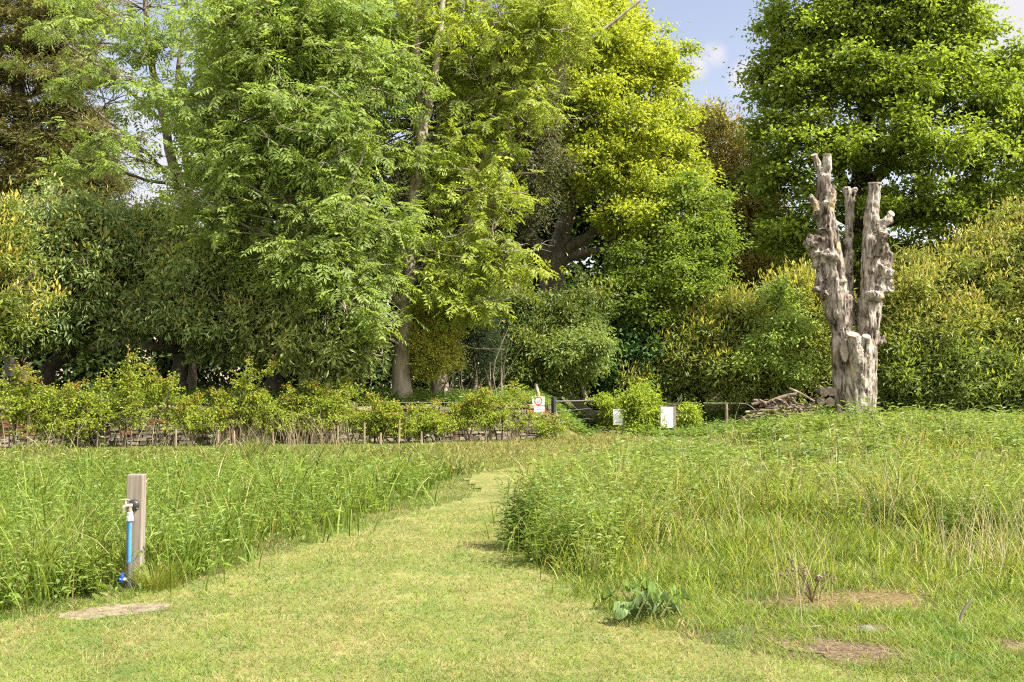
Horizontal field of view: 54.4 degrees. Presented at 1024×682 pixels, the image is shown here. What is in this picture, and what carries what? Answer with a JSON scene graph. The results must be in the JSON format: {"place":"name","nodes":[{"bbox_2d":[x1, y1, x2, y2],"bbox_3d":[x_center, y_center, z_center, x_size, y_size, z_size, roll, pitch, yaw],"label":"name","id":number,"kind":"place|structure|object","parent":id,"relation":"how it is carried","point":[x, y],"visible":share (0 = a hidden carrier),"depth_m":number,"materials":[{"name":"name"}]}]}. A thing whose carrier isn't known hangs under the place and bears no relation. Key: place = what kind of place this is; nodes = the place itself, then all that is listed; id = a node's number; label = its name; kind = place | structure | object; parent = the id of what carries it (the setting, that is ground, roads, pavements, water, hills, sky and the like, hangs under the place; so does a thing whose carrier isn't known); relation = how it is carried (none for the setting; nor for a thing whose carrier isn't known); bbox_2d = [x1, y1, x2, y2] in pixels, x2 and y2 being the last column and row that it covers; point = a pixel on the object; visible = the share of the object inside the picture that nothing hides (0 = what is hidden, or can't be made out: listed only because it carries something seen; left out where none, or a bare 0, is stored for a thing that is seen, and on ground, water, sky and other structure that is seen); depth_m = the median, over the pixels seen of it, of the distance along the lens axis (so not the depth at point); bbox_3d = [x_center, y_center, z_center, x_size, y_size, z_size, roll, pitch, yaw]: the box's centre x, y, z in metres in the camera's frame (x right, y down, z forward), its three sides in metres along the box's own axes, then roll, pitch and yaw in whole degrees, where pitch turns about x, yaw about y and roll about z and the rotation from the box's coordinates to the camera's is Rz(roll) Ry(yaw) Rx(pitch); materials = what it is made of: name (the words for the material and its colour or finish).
{"place":"outdoors","nodes":[
{"label":"outdoors","id":0,"kind":"place"},
{"bbox_2d":[57,602,170,620],"bbox_3d":[-2.835,1.958,7.133,0.788,0.062,0.451,2,-3,-33],"label":"dirt patch","id":1,"kind":"object","parent":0,"point":[85,613],"visible":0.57,"depth_m":7.12,"materials":[{"name":"soil"}]},
{"bbox_2d":[0,435,465,616],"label":"meadow grass","id":2,"kind":"structure","parent":0,"point":[40,527],"depth_m":10.99,"materials":[{"name":"plant"}]},
{"bbox_2d":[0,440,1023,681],"bbox_3d":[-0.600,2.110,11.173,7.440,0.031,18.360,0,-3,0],"label":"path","id":3,"kind":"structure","parent":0,"point":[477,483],"depth_m":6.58,"materials":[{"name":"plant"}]},
{"bbox_2d":[601,577,688,620],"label":"burdock plant","id":4,"kind":"object","parent":3,"relation":"on","point":[650,597],"visible":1,"depth_m":6.80,"materials":[{"name":"green plant"}]},
{"bbox_2d":[0,386,1023,667],"bbox_3d":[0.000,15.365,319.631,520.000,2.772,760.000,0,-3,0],"label":"ground","id":5,"kind":"structure","parent":0,"point":[582,406],"depth_m":9.88,"materials":[{"name":"plant"}]},
{"bbox_2d":[0,393,22,437],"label":"hawthorn shrub","id":6,"kind":"object","parent":5,"relation":"on","point":[6,428],"visible":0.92,"depth_m":26.10,"materials":[{"name":"green plant"}]},
{"bbox_2d":[0,360,54,448],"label":"hawthorn shrub","id":7,"kind":"object","parent":5,"relation":"on","point":[10,417],"visible":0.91,"depth_m":26.29,"materials":[{"name":"green plant"}]},
{"bbox_2d":[0,371,70,445],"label":"hawthorn shrub","id":8,"kind":"object","parent":5,"relation":"on","point":[29,413],"visible":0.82,"depth_m":26.30,"materials":[{"name":"green plant"}]},
{"bbox_2d":[0,179,74,385],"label":"laurel bush","id":9,"kind":"object","parent":5,"relation":"on","point":[12,301],"visible":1,"depth_m":27.26,"materials":[{"name":"green plant"}]},
{"bbox_2d":[10,383,90,446],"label":"hawthorn shrub","id":10,"kind":"object","parent":5,"relation":"on","point":[49,417],"visible":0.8,"depth_m":26.47,"materials":[{"name":"green plant"}]},
{"bbox_2d":[36,389,105,446],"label":"hawthorn shrub","id":11,"kind":"object","parent":5,"relation":"on","point":[68,406],"visible":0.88,"depth_m":26.54,"materials":[{"name":"green plant"}]},
{"bbox_2d":[39,545,119,597],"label":"weed clump","id":12,"kind":"object","parent":5,"relation":"on","point":[85,588],"visible":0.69,"depth_m":7.62,"materials":[{"name":"green plant"}]},
{"bbox_2d":[0,0,159,389],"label":"cedar tree","id":13,"kind":"object","parent":5,"relation":"on","point":[21,113],"visible":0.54,"depth_m":42.11,"materials":[{"name":"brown plant"}]},
{"bbox_2d":[0,156,160,390],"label":"holm oak","id":14,"kind":"object","parent":5,"relation":"on","point":[87,324],"visible":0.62,"depth_m":30.07,"materials":[{"name":"green plant"}]},
{"bbox_2d":[53,372,135,447],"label":"hawthorn shrub","id":15,"kind":"object","parent":5,"relation":"on","point":[86,398],"visible":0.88,"depth_m":26.77,"materials":[{"name":"green plant"}]},
{"bbox_2d":[80,344,175,446],"bbox_3d":[-10.410,1.506,27.142,2.580,2.867,1.538,0,-3,0],"label":"hawthorn shrub","id":16,"kind":"object","parent":5,"relation":"on","point":[132,382],"visible":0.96,"depth_m":27.02,"materials":[{"name":"green plant"}]},
{"bbox_2d":[0,0,260,389],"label":"ash tree","id":17,"kind":"object","parent":5,"relation":"on","point":[149,50],"visible":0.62,"depth_m":36.06,"materials":[{"name":"green plant"}]},
{"bbox_2d":[118,474,145,587],"bbox_3d":[-3.071,1.581,8.035,0.164,1.002,0.160,0,-3,0],"label":"tap post","id":18,"kind":"object","parent":5,"relation":"on","point":[135,504],"visible":0.96,"depth_m":8.03,"materials":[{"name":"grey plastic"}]},
{"bbox_2d":[109,556,198,591],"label":"grass tuft","id":19,"kind":"object","parent":5,"relation":"on","point":[149,581],"visible":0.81,"depth_m":7.88,"materials":[{"name":"plant"}]},
{"bbox_2d":[123,368,190,445],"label":"hawthorn shrub","id":20,"kind":"object","parent":5,"relation":"on","point":[168,384],"visible":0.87,"depth_m":27.30,"materials":[{"name":"green plant"}]},
{"bbox_2d":[68,186,283,393],"bbox_3d":[-10.533,-1.522,31.636,7.838,7.406,6.448,0,-3,0],"label":"holm oak","id":21,"kind":"object","parent":5,"relation":"on","point":[184,314],"visible":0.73,"depth_m":30.18,"materials":[{"name":"green plant"}]},
{"bbox_2d":[147,388,225,445],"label":"hawthorn shrub","id":22,"kind":"object","parent":5,"relation":"on","point":[186,423],"visible":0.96,"depth_m":27.37,"materials":[{"name":"green plant"}]},
{"bbox_2d":[186,386,244,445],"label":"hawthorn shrub","id":23,"kind":"object","parent":5,"relation":"on","point":[219,413],"visible":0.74,"depth_m":27.64,"materials":[{"name":"green plant"}]},
{"bbox_2d":[207,352,282,445],"bbox_3d":[-7.512,1.636,27.929,2.162,2.696,1.424,1,-3,-14],"label":"hawthorn shrub","id":24,"kind":"object","parent":5,"relation":"on","point":[241,399],"visible":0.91,"depth_m":27.84,"materials":[{"name":"green plant"}]},
{"bbox_2d":[219,386,302,444],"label":"hawthorn shrub","id":25,"kind":"object","parent":5,"relation":"on","point":[279,400],"visible":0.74,"depth_m":28.00,"materials":[{"name":"green plant"}]},
{"bbox_2d":[1,400,529,446],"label":"estate fence","id":26,"kind":"object","parent":5,"relation":"on","point":[263,432],"visible":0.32,"depth_m":28.03,"materials":[{"name":"wood"}]},
{"bbox_2d":[532,397,544,416],"bbox_3d":[0.800,2.121,30.247,0.378,0.862,0.042,0,-3,0],"label":"warning sign","id":27,"kind":"object","parent":26,"relation":"attached to","point":[538,402],"visible":0.94,"depth_m":30.24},
{"bbox_2d":[1,405,544,449],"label":"dead grass stalks","id":28,"kind":"object","parent":5,"relation":"on","point":[290,438],"visible":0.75,"depth_m":26.79,"materials":[{"name":"plant"}]},
{"bbox_2d":[0,403,558,445],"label":"stone wall","id":29,"kind":"structure","parent":5,"relation":"on","point":[111,437],"depth_m":28.82,"materials":[{"name":"stone"}]},
{"bbox_2d":[95,0,467,405],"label":"ash tree","id":30,"kind":"object","parent":5,"relation":"on","point":[264,45],"visible":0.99,"depth_m":29.32,"materials":[{"name":"green plant"}]},
{"bbox_2d":[251,382,320,443],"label":"hawthorn shrub","id":31,"kind":"object","parent":5,"relation":"on","point":[294,407],"visible":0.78,"depth_m":28.07,"materials":[{"name":"green plant"}]},
{"bbox_2d":[177,225,397,399],"bbox_3d":[-7.031,-0.911,31.003,7.654,6.277,5.402,-1,-3,22],"label":"holm oak","id":32,"kind":"object","parent":5,"relation":"on","point":[269,321],"visible":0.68,"depth_m":29.49,"materials":[{"name":"green plant"}]},
{"bbox_2d":[178,0,403,388],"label":"ash tree","id":33,"kind":"object","parent":5,"relation":"on","point":[360,185],"visible":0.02,"depth_m":36.19,"materials":[{"name":"green plant"}]},
{"bbox_2d":[274,378,351,443],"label":"hawthorn shrub","id":34,"kind":"object","parent":5,"relation":"on","point":[319,398],"visible":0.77,"depth_m":28.25,"materials":[{"name":"green plant"}]},
{"bbox_2d":[0,420,665,476],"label":"dry grass","id":35,"kind":"structure","parent":5,"relation":"on","point":[443,450],"depth_m":22.99,"materials":[{"name":"plant"}]},
{"bbox_2d":[302,377,366,443],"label":"hawthorn shrub","id":36,"kind":"object","parent":5,"relation":"on","point":[339,412],"visible":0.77,"depth_m":28.40,"materials":[{"name":"green plant"}]},
{"bbox_2d":[320,372,377,442],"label":"hawthorn shrub","id":37,"kind":"object","parent":5,"relation":"on","point":[347,388],"visible":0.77,"depth_m":28.71,"materials":[{"name":"green plant"}]},
{"bbox_2d":[337,391,405,443],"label":"hawthorn shrub","id":38,"kind":"object","parent":5,"relation":"on","point":[381,422],"visible":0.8,"depth_m":28.62,"materials":[{"name":"green plant"}]},
{"bbox_2d":[342,396,412,443],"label":"hawthorn shrub","id":39,"kind":"object","parent":5,"relation":"on","point":[381,407],"visible":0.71,"depth_m":28.61,"materials":[{"name":"green plant"}]},
{"bbox_2d":[358,400,427,442],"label":"hawthorn shrub","id":40,"kind":"object","parent":5,"relation":"on","point":[412,411],"visible":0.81,"depth_m":28.72,"materials":[{"name":"green plant"}]},
{"bbox_2d":[377,409,446,442],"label":"hawthorn shrub","id":41,"kind":"object","parent":5,"relation":"on","point":[409,436],"visible":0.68,"depth_m":28.89,"materials":[{"name":"green plant"}]},
{"bbox_2d":[403,397,449,442],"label":"hawthorn shrub","id":42,"kind":"object","parent":5,"relation":"on","point":[435,404],"visible":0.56,"depth_m":29.15,"materials":[{"name":"green plant"}]},
{"bbox_2d":[389,303,478,397],"bbox_3d":[-2.504,0.347,31.858,2.919,3.498,2.932,0,-3,0],"label":"box bush","id":43,"kind":"object","parent":5,"relation":"on","point":[434,352],"visible":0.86,"depth_m":31.31,"materials":[{"name":"green plant"}]},
{"bbox_2d":[405,406,465,441],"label":"hawthorn shrub","id":44,"kind":"object","parent":5,"relation":"on","point":[438,423],"visible":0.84,"depth_m":29.03,"materials":[{"name":"green plant"}]},
{"bbox_2d":[300,0,595,312],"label":"holm oak","id":45,"kind":"object","parent":5,"relation":"on","point":[542,153],"visible":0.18,"depth_m":38.15,"materials":[{"name":"green plant"}]},
{"bbox_2d":[420,401,479,441],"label":"hawthorn shrub","id":46,"kind":"object","parent":5,"relation":"on","point":[456,408],"visible":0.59,"depth_m":29.33,"materials":[{"name":"green plant"}]},
{"bbox_2d":[440,390,506,441],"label":"hawthorn shrub","id":47,"kind":"object","parent":5,"relation":"on","point":[471,402],"visible":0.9,"depth_m":29.41,"materials":[{"name":"green plant"}]},
{"bbox_2d":[448,277,513,390],"bbox_3d":[-1.396,-0.265,34.098,3.260,4.745,3.148,0,-3,0],"label":"yew tree","id":48,"kind":"object","parent":5,"relation":"on","point":[481,336],"visible":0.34,"depth_m":33.54,"materials":[{"name":"green plant"}]},
{"bbox_2d":[439,328,523,397],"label":"thicket","id":49,"kind":"object","parent":5,"relation":"on","point":[489,383],"visible":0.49,"depth_m":32.80,"materials":[{"name":"brown plant"}]},
{"bbox_2d":[460,384,520,440],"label":"hawthorn shrub","id":50,"kind":"object","parent":5,"relation":"on","point":[488,404],"visible":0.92,"depth_m":29.43,"materials":[{"name":"green plant"}]},
{"bbox_2d":[346,0,639,396],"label":"ash tree","id":51,"kind":"object","parent":5,"relation":"on","point":[464,42],"visible":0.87,"depth_m":31.75,"materials":[{"name":"green plant"}]},
{"bbox_2d":[0,136,1021,409],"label":"woodland","id":52,"kind":"object","parent":5,"relation":"on","point":[96,364],"visible":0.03,"depth_m":59.21,"materials":[{"name":"green plant"}]},
{"bbox_2d":[0,384,1023,436],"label":"ground cover","id":53,"kind":"object","parent":5,"relation":"on","point":[421,395],"visible":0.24,"depth_m":32.83,"materials":[{"name":"green plant"}]},
{"bbox_2d":[1,528,1022,681],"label":"thatch litter","id":54,"kind":"object","parent":5,"relation":"on","point":[850,653],"visible":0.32,"depth_m":6.86,"materials":[{"name":"beige plant"}]},
{"bbox_2d":[484,378,552,441],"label":"hawthorn shrub","id":55,"kind":"object","parent":5,"relation":"on","point":[523,422],"visible":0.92,"depth_m":29.76,"materials":[{"name":"green plant"}]},
{"bbox_2d":[493,465,558,550],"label":"nettle clump","id":56,"kind":"object","parent":5,"relation":"on","point":[526,506],"visible":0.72,"depth_m":9.86,"materials":[{"name":"green plant"}]},
{"bbox_2d":[534,384,539,396],"bbox_3d":[0.954,2.164,32.285,0.466,1.569,0.191,0,-3,0],"label":"leaning post","id":57,"kind":"object","parent":5,"relation":"on","point":[536,388],"visible":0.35,"depth_m":32.27,"materials":[{"name":"grey wood"}]},
{"bbox_2d":[498,413,579,439],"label":"hawthorn shrub","id":58,"kind":"object","parent":5,"relation":"on","point":[545,426],"visible":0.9,"depth_m":29.90,"materials":[{"name":"green plant"}]},
{"bbox_2d":[466,253,635,408],"bbox_3d":[1.220,-0.385,37.170,6.841,6.204,5.336,1,-3,-21],"label":"holm oak","id":59,"kind":"object","parent":5,"relation":"on","point":[529,328],"visible":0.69,"depth_m":36.00,"materials":[{"name":"green plant"}]},
{"bbox_2d":[494,490,615,569],"bbox_3d":[0.381,1.710,9.068,1.156,0.662,0.930,0,-3,0],"label":"nettle clump","id":60,"kind":"object","parent":5,"relation":"on","point":[543,539],"visible":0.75,"depth_m":9.01,"materials":[{"name":"green plant"}]},
{"bbox_2d":[520,312,629,399],"bbox_3d":[2.216,0.550,35.860,3.999,3.276,3.818,0,-3,0],"label":"elder bush","id":61,"kind":"object","parent":5,"relation":"on","point":[591,344],"visible":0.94,"depth_m":35.34,"materials":[{"name":"green plant"}]},
{"bbox_2d":[551,397,628,438],"bbox_3d":[2.504,2.596,34.083,0.755,1.446,7.469,-1,-3,24],"label":"wooden fence","id":62,"kind":"object","parent":5,"relation":"on","point":[553,405],"visible":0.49,"depth_m":31.29,"materials":[{"name":"wood"}]},
{"bbox_2d":[584,390,626,431],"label":"hawthorn bush","id":63,"kind":"object","parent":5,"relation":"on","point":[601,402],"visible":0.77,"depth_m":35.63,"materials":[{"name":"green plant"}]},
{"bbox_2d":[503,0,726,394],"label":"oak tree","id":64,"kind":"object","parent":5,"relation":"on","point":[645,141],"visible":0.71,"depth_m":40.49,"materials":[{"name":"green plant"}]},
{"bbox_2d":[613,408,623,434],"bbox_3d":[3.658,2.851,34.121,0.376,1.088,0.055,0,-3,0],"label":"notice board","id":65,"kind":"object","parent":5,"relation":"on","point":[616,418],"visible":0.89,"depth_m":34.11,"materials":[{"name":"white"}]},
{"bbox_2d":[557,276,684,423],"bbox_3d":[3.998,0.353,38.855,6.077,6.048,5.054,0,-3,0],"label":"hazel bush","id":66,"kind":"object","parent":5,"relation":"on","point":[635,339],"visible":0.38,"depth_m":37.73,"materials":[{"name":"green plant"}]},
{"bbox_2d":[605,370,706,435],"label":"hawthorn bush","id":67,"kind":"object","parent":5,"relation":"on","point":[637,401],"visible":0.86,"depth_m":34.14,"materials":[{"name":"green plant"}]},
{"bbox_2d":[573,162,757,334],"bbox_3d":[6.128,-2.426,39.133,7.310,9.392,6.678,0,-3,0],"label":"oak tree","id":68,"kind":"object","parent":5,"relation":"on","point":[663,282],"visible":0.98,"depth_m":38.24,"materials":[{"name":"green plant"}]},
{"bbox_2d":[659,406,675,432],"bbox_3d":[5.310,2.778,33.922,0.554,1.128,0.070,0,-3,0],"label":"notice board","id":69,"kind":"object","parent":5,"relation":"on","point":[670,419],"visible":0.84,"depth_m":33.91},
{"bbox_2d":[724,404,727,426],"bbox_3d":[7.503,2.642,34.918,0.156,0.871,0.133,0,-3,0],"label":"broken stake","id":70,"kind":"object","parent":5,"relation":"on","point":[726,412],"visible":0.57,"depth_m":34.88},
{"bbox_2d":[656,91,797,398],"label":"holm oak","id":71,"kind":"object","parent":5,"relation":"on","point":[729,152],"visible":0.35,"depth_m":51.86,"materials":[{"name":"green plant"}]},
{"bbox_2d":[600,252,856,414],"bbox_3d":[8.649,-0.320,39.162,11.129,6.951,5.569,0,-3,-8],"label":"laurel bush","id":72,"kind":"object","parent":5,"relation":"on","point":[713,329],"visible":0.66,"depth_m":37.67,"materials":[{"name":"green plant"}]},
{"bbox_2d":[442,405,1023,629],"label":"dead grass stalks","id":73,"kind":"object","parent":5,"relation":"on","point":[968,548],"visible":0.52,"depth_m":9.50,"materials":[{"name":"plant"}]},
{"bbox_2d":[466,395,1023,583],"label":"meadow grass","id":74,"kind":"structure","parent":5,"relation":"on","point":[640,477],"depth_m":13.34,"materials":[{"name":"plant"}]},
{"bbox_2d":[719,269,827,398],"bbox_3d":[9.694,0.080,37.349,4.161,5.611,3.619,0,-3,0],"label":"elder bush","id":75,"kind":"object","parent":5,"relation":"on","point":[763,345],"visible":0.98,"depth_m":36.78,"materials":[{"name":"green plant"}]},
{"bbox_2d":[813,396,825,404],"bbox_3d":[10.930,2.128,35.434,0.300,0.312,0.814,0,-3,6],"label":"old log","id":76,"kind":"object","parent":5,"relation":"on","point":[817,399],"visible":0.88,"depth_m":35.05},
{"bbox_2d":[816,388,828,396],"bbox_3d":[11.038,1.819,35.449,0.300,0.312,0.814,0,-3,6],"label":"old log","id":77,"kind":"object","parent":76,"relation":"on","point":[823,392],"visible":1,"depth_m":35.06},
{"bbox_2d":[823,397,834,405],"bbox_3d":[11.240,2.154,35.433,0.320,0.332,0.814,0,-3,6],"label":"old log","id":78,"kind":"object","parent":5,"relation":"on","point":[830,401],"visible":0.74,"depth_m":35.04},
{"bbox_2d":[825,387,835,395],"bbox_3d":[11.297,1.793,35.450,0.320,0.332,0.814,0,-3,6],"label":"old log","id":79,"kind":"object","parent":78,"relation":"on","point":[832,391],"visible":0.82,"depth_m":35.06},
{"bbox_2d":[802,153,894,415],"bbox_3d":[12.217,-1.662,35.955,3.317,10.443,1.755,0,-3,0],"label":"dead tree","id":80,"kind":"object","parent":5,"relation":"on","point":[854,362],"visible":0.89,"depth_m":35.82,"materials":[{"name":"grey wood"}]},
{"bbox_2d":[721,0,1023,331],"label":"sycamore tree","id":81,"kind":"object","parent":5,"relation":"on","point":[822,57],"visible":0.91,"depth_m":44.89,"materials":[{"name":"green plant"}]},
{"bbox_2d":[849,490,921,525],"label":"grass","id":82,"kind":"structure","parent":5,"relation":"on","point":[888,503],"depth_m":11.38,"materials":[{"name":"green plant"}]},
{"bbox_2d":[854,213,1023,384],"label":"laurel bush","id":83,"kind":"object","parent":5,"relation":"on","point":[927,293],"visible":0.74,"depth_m":38.74,"materials":[{"name":"green plant"}]},
{"bbox_2d":[877,319,1023,415],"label":"laurel bush","id":84,"kind":"object","parent":5,"relation":"on","point":[986,376],"visible":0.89,"depth_m":37.05,"materials":[{"name":"green plant"}]},
{"bbox_2d":[880,40,1023,259],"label":"sycamore tree","id":85,"kind":"object","parent":5,"relation":"on","point":[908,231],"visible":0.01,"depth_m":57.57,"materials":[{"name":"green plant"}]},
{"bbox_2d":[959,599,971,623],"bbox_3d":[3.036,1.815,6.671,0.099,0.171,0.026,0,-3,0],"label":"dry stick","id":86,"kind":"object","parent":5,"relation":"on","point":[964,610],"visible":0.88,"depth_m":6.67,"materials":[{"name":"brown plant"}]},
{"bbox_2d":[929,482,1023,544],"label":"grass","id":87,"kind":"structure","parent":5,"relation":"on","point":[959,516],"depth_m":10.03,"materials":[{"name":"green plant"}]},
{"bbox_2d":[943,190,1023,353],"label":"laurel bush","id":88,"kind":"object","parent":5,"relation":"on","point":[1010,219],"visible":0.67,"depth_m":39.58,"materials":[{"name":"green plant"}]},
{"bbox_2d":[0,0,1023,385],"label":"sky","id":89,"kind":"structure","parent":0,"point":[713,22],"materials":[{"name":"blue"}]},
{"bbox_2d":[516,479,1023,681],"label":"rough grass","id":90,"kind":"structure","parent":0,"point":[727,548],"depth_m":8.50,"materials":[{"name":"plant"}]},
{"bbox_2d":[738,599,847,611],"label":"bare soil ground","id":91,"kind":"structure","parent":0,"point":[787,601],"depth_m":7.33,"materials":[{"name":"soil"}]},
{"bbox_2d":[775,636,917,669],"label":"bare soil ground","id":92,"kind":"structure","parent":0,"point":[835,646],"depth_m":6.05,"materials":[{"name":"soil"}]},
{"bbox_2d":[786,589,942,611],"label":"ground","id":93,"kind":"structure","parent":0,"point":[891,597],"depth_m":7.54,"materials":[{"name":"soil"}]},
{"bbox_2d":[779,552,836,602],"bbox_3d":[2.179,1.771,7.409,0.346,0.368,0.409,-2,-3,38],"label":"dead dock","id":94,"kind":"object","parent":93,"relation":"on","point":[818,579],"visible":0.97,"depth_m":7.38,"materials":[{"name":"brown plant"}]},
{"bbox_2d":[837,624,893,633],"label":"bare soil ground","id":95,"kind":"structure","parent":0,"point":[882,627],"depth_m":6.62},
{"bbox_2d":[859,625,876,633],"bbox_3d":[2.322,1.897,6.509,0.121,0.081,0.088,0,-3,0],"label":"stone","id":96,"kind":"object","parent":95,"relation":"on","point":[867,627],"visible":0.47,"depth_m":6.49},
{"bbox_2d":[992,636,1023,655],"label":"bare soil ground","id":97,"kind":"structure","parent":0,"point":[1014,642],"depth_m":6.21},
{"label":"cut branch","id":98,"kind":"object","parent":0,"visible":0},
{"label":"cut branch","id":99,"kind":"object","parent":98,"relation":"on","visible":0},
{"bbox_2d":[758,399,767,407],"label":"cut branch","id":100,"kind":"object","parent":99,"relation":"on","point":[763,402],"visible":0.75,"depth_m":34.15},
{"bbox_2d":[751,401,769,405],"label":"cut branch","id":101,"kind":"object","parent":100,"relation":"on","point":[758,403],"visible":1,"depth_m":34.32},
{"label":"cut branch","id":102,"kind":"object","parent":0,"visible":0},
{"bbox_2d":[789,387,814,401],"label":"cut branch","id":103,"kind":"object","parent":102,"relation":"on","point":[800,393],"visible":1,"depth_m":34.33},
{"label":"cut branch","id":104,"kind":"object","parent":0,"visible":0},
{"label":"cut branch","id":105,"kind":"object","parent":104,"relation":"on","visible":0},
{"bbox_2d":[776,392,796,401],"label":"cut branch","id":106,"kind":"object","parent":105,"relation":"on","point":[783,397],"visible":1,"depth_m":34.30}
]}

